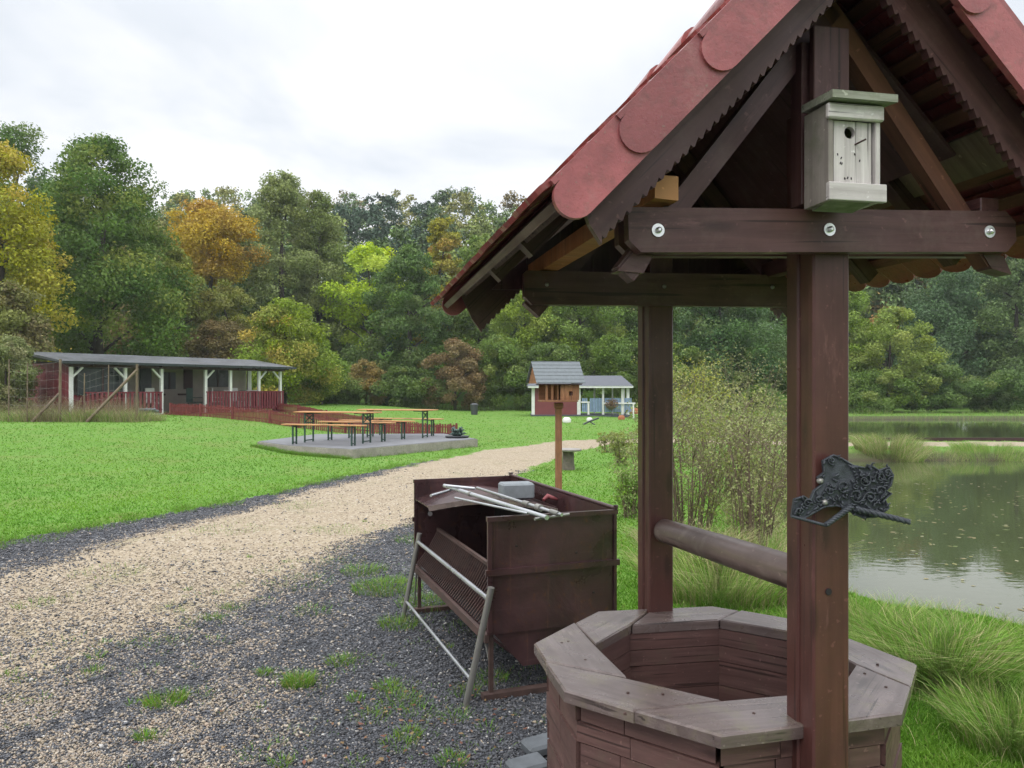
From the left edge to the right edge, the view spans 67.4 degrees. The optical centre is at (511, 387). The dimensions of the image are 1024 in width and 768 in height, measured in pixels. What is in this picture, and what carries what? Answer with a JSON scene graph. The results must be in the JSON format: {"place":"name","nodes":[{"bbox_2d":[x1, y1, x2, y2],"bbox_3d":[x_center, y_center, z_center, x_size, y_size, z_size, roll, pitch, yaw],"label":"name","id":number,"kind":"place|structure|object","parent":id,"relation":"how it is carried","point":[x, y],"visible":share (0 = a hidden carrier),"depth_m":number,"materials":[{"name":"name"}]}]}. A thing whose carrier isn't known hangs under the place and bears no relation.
{"place":"outdoors","nodes":[
{"label":"outdoors","id":0,"kind":"place"},
{"bbox_2d":[0,393,170,422],"bbox_3d":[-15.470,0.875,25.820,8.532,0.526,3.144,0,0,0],"label":"tall grass","id":1,"kind":"structure","parent":0,"point":[103,417],"depth_m":25.21,"materials":[{"name":"plant"}]},
{"bbox_2d":[0,461,546,767],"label":"gravel yard","id":2,"kind":"structure","parent":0,"point":[374,727],"depth_m":4.36,"materials":[{"name":"gravel"}]},
{"bbox_2d":[0,495,546,767],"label":"gravel weeds","id":3,"kind":"object","parent":2,"relation":"on","point":[182,699],"visible":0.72,"depth_m":4.23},
{"bbox_2d":[134,657,527,767],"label":"fallen leaves","id":4,"kind":"object","parent":2,"relation":"on","point":[380,758],"visible":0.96,"depth_m":3.61,"materials":[{"name":"plant"}]},
{"bbox_2d":[401,533,495,706],"bbox_3d":[-0.438,1.294,4.717,0.216,0.619,1.986,0,0,-19],"label":"tube trestle","id":5,"kind":"object","parent":2,"relation":"on","point":[471,675],"visible":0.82,"depth_m":4.05,"materials":[{"name":"metal"}]},
{"bbox_2d":[412,473,619,701],"bbox_3d":[-0.054,1.119,4.840,0.805,0.962,1.724,0,0,-20],"label":"barbecue grill","id":6,"kind":"object","parent":2,"relation":"on","point":[546,578],"visible":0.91,"depth_m":4.11,"materials":[{"name":"paint"}]},
{"bbox_2d":[454,497,527,514],"bbox_3d":[-0.129,0.646,4.228,0.013,0.030,0.790,0,0,-32],"label":"steel tube","id":7,"kind":"object","parent":6,"relation":"on","point":[495,506],"visible":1,"depth_m":4.18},
{"bbox_2d":[443,484,548,519],"bbox_3d":[-0.130,0.630,4.319,0.032,0.036,1.292,0,0,-28],"label":"steel tube","id":8,"kind":"object","parent":6,"relation":"on","point":[504,504],"visible":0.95,"depth_m":4.19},
{"bbox_2d":[498,481,533,499],"bbox_3d":[0.028,0.673,5.026,0.215,0.105,0.140,0,0,-14],"label":"grey block","id":9,"kind":"object","parent":6,"relation":"on","point":[521,490],"depth_m":4.96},
{"bbox_2d":[476,487,562,516],"bbox_3d":[0.010,0.625,4.308,0.036,0.042,1.248,0,0,-22],"label":"steel tube","id":10,"kind":"object","parent":6,"relation":"on","point":[539,507],"visible":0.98,"depth_m":4.10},
{"bbox_2d":[505,752,546,767],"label":"flat stone","id":11,"kind":"object","parent":2,"relation":"on","point":[534,760],"visible":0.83,"depth_m":3.17,"materials":[{"name":"stone"}]},
{"bbox_2d":[521,733,548,756],"bbox_3d":[0.131,1.570,3.371,0.161,0.057,0.120,0,0,-24],"label":"flat stone","id":12,"kind":"object","parent":2,"relation":"on","point":[535,743],"visible":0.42,"depth_m":3.34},
{"bbox_2d":[259,434,474,448],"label":"terrace paving","id":13,"kind":"structure","parent":0,"point":[340,441],"depth_m":19.87,"materials":[{"name":"concrete"}]},
{"bbox_2d":[281,424,366,445],"bbox_3d":[-4.500,1.125,18.340,2.200,0.490,0.250,0,0,18],"label":"bench","id":14,"kind":"object","parent":13,"relation":"on","point":[340,425],"visible":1,"depth_m":18.29,"materials":[{"name":"brown wood"}]},
{"bbox_2d":[293,411,381,443],"bbox_3d":[-4.350,0.985,19.150,2.200,0.770,0.500,0,0,16],"label":"beer table","id":15,"kind":"object","parent":13,"relation":"on","point":[320,412],"visible":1,"depth_m":19.11,"materials":[{"name":"brown wood"}]},
{"bbox_2d":[318,421,395,441],"bbox_3d":[-4.015,1.125,19.800,2.200,0.490,0.250,0,0,21],"label":"bench","id":16,"kind":"object","parent":13,"relation":"on","point":[340,422],"visible":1,"depth_m":19.75,"materials":[{"name":"brown wood"}]},
{"bbox_2d":[338,420,414,438],"bbox_3d":[-3.640,1.125,20.625,2.200,0.490,0.250,0,0,19],"label":"bench","id":17,"kind":"object","parent":13,"relation":"on","point":[396,421],"visible":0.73,"depth_m":20.46,"materials":[{"name":"brown wood"}]},
{"bbox_2d":[356,409,437,437],"bbox_3d":[-3.160,0.985,21.175,2.200,0.770,0.500,0,0,12],"label":"beer table","id":18,"kind":"object","parent":13,"relation":"on","point":[415,410],"visible":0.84,"depth_m":21.01,"materials":[{"name":"wood"}]},
{"bbox_2d":[374,418,443,435],"bbox_3d":[-3.030,1.125,22.050,2.200,0.490,0.250,0,0,16],"label":"bench","id":19,"kind":"object","parent":13,"relation":"on","point":[431,419],"visible":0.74,"depth_m":21.89,"materials":[{"name":"brown wood"}]},
{"bbox_2d":[445,426,468,437],"bbox_3d":[-1.500,1.215,21.000,0.680,0.309,0.670,0,0,0],"label":"plant bowl","id":20,"kind":"object","parent":13,"relation":"on","point":[457,433],"visible":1,"depth_m":20.90,"materials":[{"name":"green plastic"}]},
{"bbox_2d":[287,395,680,412],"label":"wood edge grass","id":21,"kind":"structure","parent":0,"point":[443,408],"depth_m":52.40,"materials":[{"name":"plant"}]},
{"bbox_2d":[0,287,1023,767],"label":"grass ground","id":22,"kind":"structure","parent":0,"point":[468,421],"depth_m":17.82,"materials":[{"name":"plant"}]},
{"bbox_2d":[0,334,44,413],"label":"willow bush","id":23,"kind":"object","parent":22,"relation":"on","point":[16,347],"visible":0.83,"depth_m":27.45,"materials":[{"name":"green plant"}]},
{"bbox_2d":[0,279,62,387],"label":"hedge bush","id":24,"kind":"object","parent":22,"relation":"on","point":[13,317],"visible":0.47,"depth_m":34.97,"materials":[{"name":"green plant"}]},
{"bbox_2d":[0,139,83,361],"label":"yellow maple","id":25,"kind":"object","parent":22,"relation":"on","point":[26,232],"visible":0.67,"depth_m":37.77,"materials":[{"name":"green plant"}]},
{"bbox_2d":[0,121,92,349],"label":"oak tree","id":26,"kind":"object","parent":22,"relation":"on","point":[12,133],"visible":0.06,"depth_m":52.01,"materials":[{"name":"green plant"}]},
{"bbox_2d":[8,359,137,421],"bbox_3d":[-14.428,0.142,25.268,4.001,2.152,0.140,0,0,-9],"label":"wire fence","id":27,"kind":"object","parent":22,"relation":"on","point":[61,388],"visible":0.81,"depth_m":25.20,"materials":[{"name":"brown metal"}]},
{"bbox_2d":[4,132,199,356],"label":"oak tree","id":28,"kind":"object","parent":22,"relation":"on","point":[123,278],"visible":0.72,"depth_m":44.23,"materials":[{"name":"green plant"}]},
{"bbox_2d":[86,370,137,421],"bbox_3d":[-13.105,0.281,25.152,1.530,1.749,0.100,0,0,-20],"label":"leaning pole","id":29,"kind":"object","parent":22,"relation":"on","point":[106,401],"visible":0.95,"depth_m":25.12,"materials":[{"name":"brown wood"}]},
{"bbox_2d":[5,352,296,414],"bbox_3d":[-15.022,0.160,33.474,4.725,3.080,11.327,0,0,32],"label":"red cabin","id":30,"kind":"object","parent":22,"relation":"on","point":[170,379],"visible":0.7,"depth_m":32.65,"materials":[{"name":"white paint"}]},
{"bbox_2d":[77,367,122,394],"bbox_3d":[-15.621,-0.235,29.338,0.085,1.050,1.936,0,0,32],"label":"window","id":31,"kind":"structure","parent":30,"relation":"in","point":[94,374],"depth_m":29.14,"materials":[{"name":"glass"}]},
{"bbox_2d":[139,368,151,407],"bbox_3d":[-15.857,0.070,33.233,0.055,2.000,0.527,0,0,32],"label":"door","id":32,"kind":"structure","parent":30,"relation":"in","point":[145,375],"depth_m":33.16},
{"bbox_2d":[163,372,175,388],"bbox_3d":[-15.252,-0.305,34.173,0.085,0.750,0.627,0,0,32],"label":"window","id":33,"kind":"structure","parent":30,"relation":"in","point":[169,378],"depth_m":34.14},
{"bbox_2d":[184,369,192,388],"bbox_3d":[-14.755,-0.380,34.996,0.055,0.900,0.438,0,0,32],"label":"window","id":34,"kind":"structure","parent":30,"relation":"in","point":[188,374],"depth_m":34.98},
{"bbox_2d":[186,388,202,411],"bbox_3d":[-13.805,0.546,33.396,0.510,1.051,0.554,0,0,9],"label":"garden chair","id":35,"kind":"object","parent":30,"relation":"on","point":[189,395],"visible":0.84,"depth_m":33.32,"materials":[{"name":"green plastic"}]},
{"bbox_2d":[207,370,227,386],"bbox_3d":[-13.915,-0.455,36.311,0.085,0.850,1.179,0,0,32],"label":"window","id":36,"kind":"structure","parent":30,"relation":"in","point":[219,378],"depth_m":36.30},
{"bbox_2d":[131,245,218,356],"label":"birch tree","id":37,"kind":"object","parent":22,"relation":"on","point":[175,257],"visible":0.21,"depth_m":51.87,"materials":[{"name":"green plant"}]},
{"bbox_2d":[162,196,270,330],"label":"copper tree","id":38,"kind":"object","parent":22,"relation":"on","point":[212,251],"visible":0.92,"depth_m":56.34,"materials":[{"name":"orange plant"}]},
{"bbox_2d":[184,317,256,388],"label":"red bush","id":39,"kind":"object","parent":22,"relation":"on","point":[204,340],"visible":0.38,"depth_m":49.18,"materials":[{"name":"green plant"}]},
{"bbox_2d":[179,278,267,360],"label":"birch tree","id":40,"kind":"object","parent":22,"relation":"on","point":[231,298],"visible":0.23,"depth_m":53.26,"materials":[{"name":"green plant"}]},
{"bbox_2d":[0,443,475,549],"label":"edge grass","id":41,"kind":"structure","parent":22,"relation":"on","point":[292,452],"depth_m":11.78,"materials":[{"name":"plant"}]},
{"bbox_2d":[230,169,346,399],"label":"willow tree","id":42,"kind":"object","parent":22,"relation":"on","point":[280,200],"visible":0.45,"depth_m":61.98,"materials":[{"name":"green plant"}]},
{"bbox_2d":[228,295,349,404],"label":"hazel bush","id":43,"kind":"object","parent":22,"relation":"on","point":[277,326],"visible":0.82,"depth_m":46.07,"materials":[{"name":"green plant"}]},
{"bbox_2d":[169,403,456,433],"bbox_3d":[-7.920,1.105,26.917,13.549,0.998,1.112,0,0,28],"label":"picket fence","id":44,"kind":"object","parent":22,"relation":"on","point":[266,417],"visible":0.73,"depth_m":26.89,"materials":[{"name":"wood"}]},
{"bbox_2d":[295,339,351,403],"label":"hazel bush","id":45,"kind":"object","parent":22,"relation":"on","point":[342,363],"visible":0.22,"depth_m":49.02,"materials":[{"name":"green plant"}]},
{"bbox_2d":[284,189,363,369],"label":"willow tree","id":46,"kind":"object","parent":22,"relation":"on","point":[323,225],"visible":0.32,"depth_m":65.14,"materials":[{"name":"green plant"}]},
{"bbox_2d":[299,371,367,403],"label":"hedge bush","id":47,"kind":"object","parent":22,"relation":"on","point":[353,390],"visible":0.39,"depth_m":52.16,"materials":[{"name":"green plant"}]},
{"bbox_2d":[313,241,415,369],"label":"lime tree","id":48,"kind":"object","parent":22,"relation":"on","point":[361,257],"visible":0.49,"depth_m":62.19,"materials":[{"name":"green plant"}]},
{"bbox_2d":[276,403,457,433],"bbox_3d":[-6.700,1.153,30.356,0.530,0.919,15.690,0,0,-38],"label":"picket fence","id":49,"kind":"object","parent":22,"relation":"on","point":[286,408],"visible":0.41,"depth_m":31.13,"materials":[{"name":"wood"}]},
{"bbox_2d":[257,439,477,458],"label":"terrace slab","id":50,"kind":"structure","parent":22,"relation":"on","point":[392,450],"depth_m":18.18,"materials":[{"name":"concrete"}]},
{"bbox_2d":[347,357,389,404],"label":"red bush","id":51,"kind":"object","parent":22,"relation":"on","point":[372,370],"visible":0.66,"depth_m":53.18,"materials":[{"name":"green plant"}]},
{"bbox_2d":[339,244,453,404],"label":"dark pine","id":52,"kind":"object","parent":22,"relation":"on","point":[410,261],"visible":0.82,"depth_m":57.03,"materials":[{"name":"green plant"}]},
{"bbox_2d":[368,366,448,407],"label":"hedge bush","id":53,"kind":"object","parent":22,"relation":"on","point":[402,387],"visible":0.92,"depth_m":52.67,"materials":[{"name":"green plant"}]},
{"bbox_2d":[412,216,472,369],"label":"autumn tree","id":54,"kind":"object","parent":22,"relation":"on","point":[448,242],"visible":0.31,"depth_m":65.55,"materials":[{"name":"green plant"}]},
{"bbox_2d":[420,337,488,409],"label":"red bush","id":55,"kind":"object","parent":22,"relation":"on","point":[470,377],"visible":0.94,"depth_m":52.43,"materials":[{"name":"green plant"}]},
{"bbox_2d":[447,233,513,403],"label":"alder tree","id":56,"kind":"object","parent":22,"relation":"on","point":[465,326],"visible":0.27,"depth_m":63.02,"materials":[{"name":"green plant"}]},
{"bbox_2d":[451,334,531,408],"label":"hedge bush","id":57,"kind":"object","parent":22,"relation":"on","point":[505,349],"visible":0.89,"depth_m":53.85,"materials":[{"name":"green plant"}]},
{"bbox_2d":[0,175,1023,375],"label":"hillside wood","id":58,"kind":"object","parent":22,"relation":"on","point":[353,218],"visible":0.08,"depth_m":93.02,"materials":[{"name":"green plant"}]},
{"bbox_2d":[484,290,573,407],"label":"alder tree","id":59,"kind":"object","parent":22,"relation":"on","point":[531,330],"visible":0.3,"depth_m":58.26,"materials":[{"name":"green plant"}]},
{"bbox_2d":[516,341,590,407],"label":"hedge bush","id":60,"kind":"object","parent":22,"relation":"on","point":[544,351],"visible":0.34,"depth_m":53.41,"materials":[{"name":"green plant"}]},
{"bbox_2d":[526,361,585,488],"bbox_3d":[0.430,0.669,7.625,0.551,1.862,0.306,0,0,-6],"label":"bird feeder","id":61,"kind":"object","parent":22,"relation":"on","point":[571,372],"visible":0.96,"depth_m":7.58,"materials":[{"name":"wood"}]},
{"bbox_2d":[562,448,580,469],"bbox_3d":[1.090,1.410,14.900,0.520,0.440,0.520,0,0,0],"label":"stump table","id":62,"kind":"object","parent":22,"relation":"on","point":[567,458],"visible":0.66,"depth_m":14.80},
{"bbox_2d":[526,376,634,417],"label":"playhouse","id":63,"kind":"object","parent":22,"relation":"on","point":[569,408],"visible":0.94,"depth_m":42.95,"materials":[{"name":"wood"}]},
{"bbox_2d":[542,306,636,395],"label":"alder tree","id":64,"kind":"object","parent":22,"relation":"on","point":[579,332],"visible":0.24,"depth_m":58.57,"materials":[{"name":"green plant"}]},
{"bbox_2d":[590,432,620,452],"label":"dry shrub","id":65,"kind":"object","parent":22,"relation":"on","point":[603,436],"visible":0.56,"depth_m":18.97,"materials":[{"name":"green plant"}]},
{"bbox_2d":[581,332,637,409],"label":"hedge bush","id":66,"kind":"object","parent":22,"relation":"on","point":[615,345],"visible":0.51,"depth_m":53.81,"materials":[{"name":"green plant"}]},
{"bbox_2d":[603,429,634,465],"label":"dry shrub","id":67,"kind":"object","parent":22,"relation":"on","point":[620,455],"visible":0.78,"depth_m":15.61,"materials":[{"name":"green plant"}]},
{"bbox_2d":[602,457,637,518],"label":"dry shrub","id":68,"kind":"object","parent":22,"relation":"on","point":[625,494],"visible":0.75,"depth_m":9.39,"materials":[{"name":"green plant"}]},
{"bbox_2d":[583,306,691,395],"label":"alder tree","id":69,"kind":"object","parent":22,"relation":"on","point":[629,322],"visible":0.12,"depth_m":60.69,"materials":[{"name":"green plant"}]},
{"bbox_2d":[612,425,677,489],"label":"dry shrub","id":70,"kind":"object","parent":22,"relation":"on","point":[633,447],"visible":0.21,"depth_m":11.87,"materials":[{"name":"green plant"}]},
{"bbox_2d":[634,342,730,412],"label":"hedge bush","id":71,"kind":"object","parent":22,"relation":"on","point":[696,355],"visible":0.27,"depth_m":53.11,"materials":[{"name":"green plant"}]},
{"bbox_2d":[632,347,740,461],"bbox_3d":[3.994,0.354,16.464,2.071,2.675,2.189,0,0,42],"label":"dry shrub","id":72,"kind":"object","parent":22,"relation":"on","point":[692,377],"visible":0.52,"depth_m":16.40,"materials":[{"name":"green plant"}]},
{"bbox_2d":[613,385,769,531],"bbox_3d":[1.832,0.805,7.979,1.599,1.742,1.500,0,0,0],"label":"dry shrub","id":73,"kind":"object","parent":22,"relation":"on","point":[698,506],"visible":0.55,"depth_m":7.91,"materials":[{"name":"green plant"}]},
{"bbox_2d":[617,518,776,562],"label":"grass tussock","id":74,"kind":"object","parent":22,"relation":"on","point":[727,530],"depth_m":7.13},
{"bbox_2d":[617,529,786,610],"bbox_3d":[1.632,1.435,6.009,1.943,0.341,1.948,0,0,0],"label":"grass tussock","id":75,"kind":"object","parent":22,"relation":"on","point":[692,584],"depth_m":5.68,"materials":[{"name":"plant"}]},
{"bbox_2d":[430,0,1023,767],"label":"wishing well","id":76,"kind":"object","parent":22,"relation":"on","point":[666,188],"visible":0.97,"depth_m":1.96,"materials":[{"name":"wood"}]},
{"bbox_2d":[801,89,897,212],"bbox_3d":[0.765,-0.536,1.753,0.162,0.250,0.129,0,0,-11],"label":"nest box","id":77,"kind":"object","parent":76,"relation":"attached to","point":[841,151],"visible":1,"depth_m":1.72,"materials":[{"name":"white wood"}]},
{"bbox_2d":[790,454,910,526],"bbox_3d":[0.815,0.249,1.859,0.287,0.176,0.036,0,0,0],"label":"iron ornament","id":78,"kind":"object","parent":76,"relation":"attached to","point":[846,487],"visible":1,"depth_m":1.86,"materials":[{"name":"metal"}]},
{"bbox_2d":[673,307,786,408],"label":"dark pine","id":79,"kind":"object","parent":22,"relation":"on","point":[716,328],"visible":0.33,"depth_m":53.92,"materials":[{"name":"green plant"}]},
{"bbox_2d":[673,376,786,498],"bbox_3d":[3.021,0.762,11.041,2.012,1.871,2.402,0,0,26],"label":"dry shrub","id":80,"kind":"object","parent":22,"relation":"on","point":[719,405],"visible":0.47,"depth_m":11.04,"materials":[{"name":"green plant"}]},
{"bbox_2d":[686,397,786,546],"bbox_3d":[2.432,0.891,7.590,1.330,1.587,1.446,0,0,0],"label":"dry shrub","id":81,"kind":"object","parent":22,"relation":"on","point":[750,498],"visible":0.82,"depth_m":7.50,"materials":[{"name":"green plant"}]},
{"bbox_2d":[696,342,786,454],"bbox_3d":[5.733,0.299,18.197,2.839,2.875,2.833,0,0,0],"label":"dry shrub","id":82,"kind":"object","parent":22,"relation":"on","point":[741,380],"visible":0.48,"depth_m":18.11,"materials":[{"name":"green plant"}]},
{"bbox_2d":[713,393,786,502],"bbox_3d":[4.295,1.008,12.615,1.859,1.886,2.099,0,0,0],"label":"dry shrub","id":83,"kind":"object","parent":22,"relation":"on","point":[782,474],"visible":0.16,"depth_m":12.83,"materials":[{"name":"green plant"}]},
{"bbox_2d":[714,347,786,411],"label":"hedge bush","id":84,"kind":"object","parent":22,"relation":"on","point":[737,368],"visible":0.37,"depth_m":53.73,"materials":[{"name":"green plant"}]},
{"bbox_2d":[739,308,786,390],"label":"alder tree","id":85,"kind":"object","parent":22,"relation":"on","point":[772,318],"visible":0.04,"depth_m":59.80,"materials":[{"name":"green plant"}]},
{"bbox_2d":[673,522,871,584],"bbox_3d":[2.047,1.446,6.478,1.967,0.414,1.947,0,0,0],"label":"grass tussock","id":86,"kind":"object","parent":22,"relation":"on","point":[779,547],"depth_m":6.54,"materials":[{"name":"plant"}]},
{"bbox_2d":[673,577,1023,767],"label":"rough grass","id":87,"kind":"structure","parent":22,"relation":"on","point":[784,611],"depth_m":5.04,"materials":[{"name":"plant"}]},
{"bbox_2d":[849,291,879,389],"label":"alder tree","id":88,"kind":"object","parent":22,"relation":"on","point":[858,300],"visible":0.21,"depth_m":55.04,"materials":[{"name":"green plant"}]},
{"bbox_2d":[714,447,1022,634],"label":"bank grass","id":89,"kind":"structure","parent":22,"relation":"on","point":[780,529],"depth_m":9.31,"materials":[{"name":"plant"}]},
{"bbox_2d":[849,368,919,412],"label":"hedge bush","id":90,"kind":"object","parent":22,"relation":"on","point":[868,394],"visible":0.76,"depth_m":51.06,"materials":[{"name":"green plant"}]},
{"bbox_2d":[767,438,1023,441],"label":"edging board","id":91,"kind":"object","parent":22,"relation":"on","point":[982,439],"depth_m":25.24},
{"bbox_2d":[849,431,947,461],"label":"causeway tussock","id":92,"kind":"object","parent":22,"relation":"on","point":[914,451],"visible":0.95,"depth_m":20.64,"materials":[{"name":"plant"}]},
{"bbox_2d":[849,305,953,411],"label":"alder tree","id":93,"kind":"object","parent":22,"relation":"on","point":[889,337],"visible":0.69,"depth_m":52.94,"materials":[{"name":"green plant"}]},
{"bbox_2d":[849,581,956,630],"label":"grass tussock","id":94,"kind":"object","parent":22,"relation":"on","point":[852,609],"depth_m":5.13,"materials":[{"name":"plant"}]},
{"bbox_2d":[866,276,943,370],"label":"dark pine","id":95,"kind":"object","parent":22,"relation":"on","point":[879,289],"visible":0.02,"depth_m":74.02,"materials":[{"name":"green plant"}]},
{"bbox_2d":[849,593,1023,699],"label":"grass tussock","id":96,"kind":"object","parent":22,"relation":"on","point":[910,644],"depth_m":4.06,"materials":[{"name":"plant"}]},
{"bbox_2d":[889,363,999,411],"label":"hedge bush","id":97,"kind":"object","parent":22,"relation":"on","point":[949,374],"visible":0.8,"depth_m":51.57,"materials":[{"name":"green plant"}]},
{"bbox_2d":[922,445,967,461],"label":"causeway tussock","id":98,"kind":"object","parent":22,"relation":"on","point":[948,453],"visible":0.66,"depth_m":20.66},
{"bbox_2d":[880,266,1020,395],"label":"willow tree","id":99,"kind":"object","parent":22,"relation":"on","point":[949,305],"visible":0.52,"depth_m":59.84,"materials":[{"name":"green plant"}]},
{"bbox_2d":[911,658,1023,760],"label":"grass tussock","id":100,"kind":"object","parent":22,"relation":"on","point":[965,716],"depth_m":3.47,"materials":[{"name":"plant"}]},
{"bbox_2d":[946,439,1023,462],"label":"causeway tussock","id":101,"kind":"object","parent":22,"relation":"on","point":[963,446],"visible":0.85,"depth_m":20.80,"materials":[{"name":"plant"}]},
{"bbox_2d":[949,369,1023,412],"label":"hedge bush","id":102,"kind":"object","parent":22,"relation":"on","point":[1004,380],"visible":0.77,"depth_m":53.02,"materials":[{"name":"green plant"}]},
{"bbox_2d":[959,256,1023,400],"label":"willow tree","id":103,"kind":"object","parent":22,"relation":"on","point":[990,312],"visible":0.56,"depth_m":58.87,"materials":[{"name":"green plant"}]},
{"bbox_2d":[0,438,1023,706],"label":"gravel path","id":104,"kind":"structure","parent":0,"point":[392,498],"depth_m":7.63,"materials":[{"name":"gravel"}]},
{"bbox_2d":[0,0,1023,378],"label":"sky","id":105,"kind":"structure","parent":0,"point":[420,98],"materials":[{"name":"white"}]},
{"bbox_2d":[630,406,1023,419],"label":"bank grass","id":106,"kind":"structure","parent":0,"point":[886,412],"depth_m":47.70,"materials":[{"name":"plant"}]},
{"bbox_2d":[673,419,1023,437],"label":"pond water","id":107,"kind":"structure","parent":0,"point":[972,428],"depth_m":37.49,"materials":[{"name":"green liquid"}]},
{"bbox_2d":[779,460,1023,624],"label":"pond water","id":108,"kind":"structure","parent":0,"point":[907,573],"depth_m":9.86,"materials":[{"name":"green liquid"}]},
{"bbox_2d":[861,481,1023,610],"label":"floating leaves","id":109,"kind":"object","parent":108,"relation":"on","point":[958,537],"visible":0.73,"depth_m":9.90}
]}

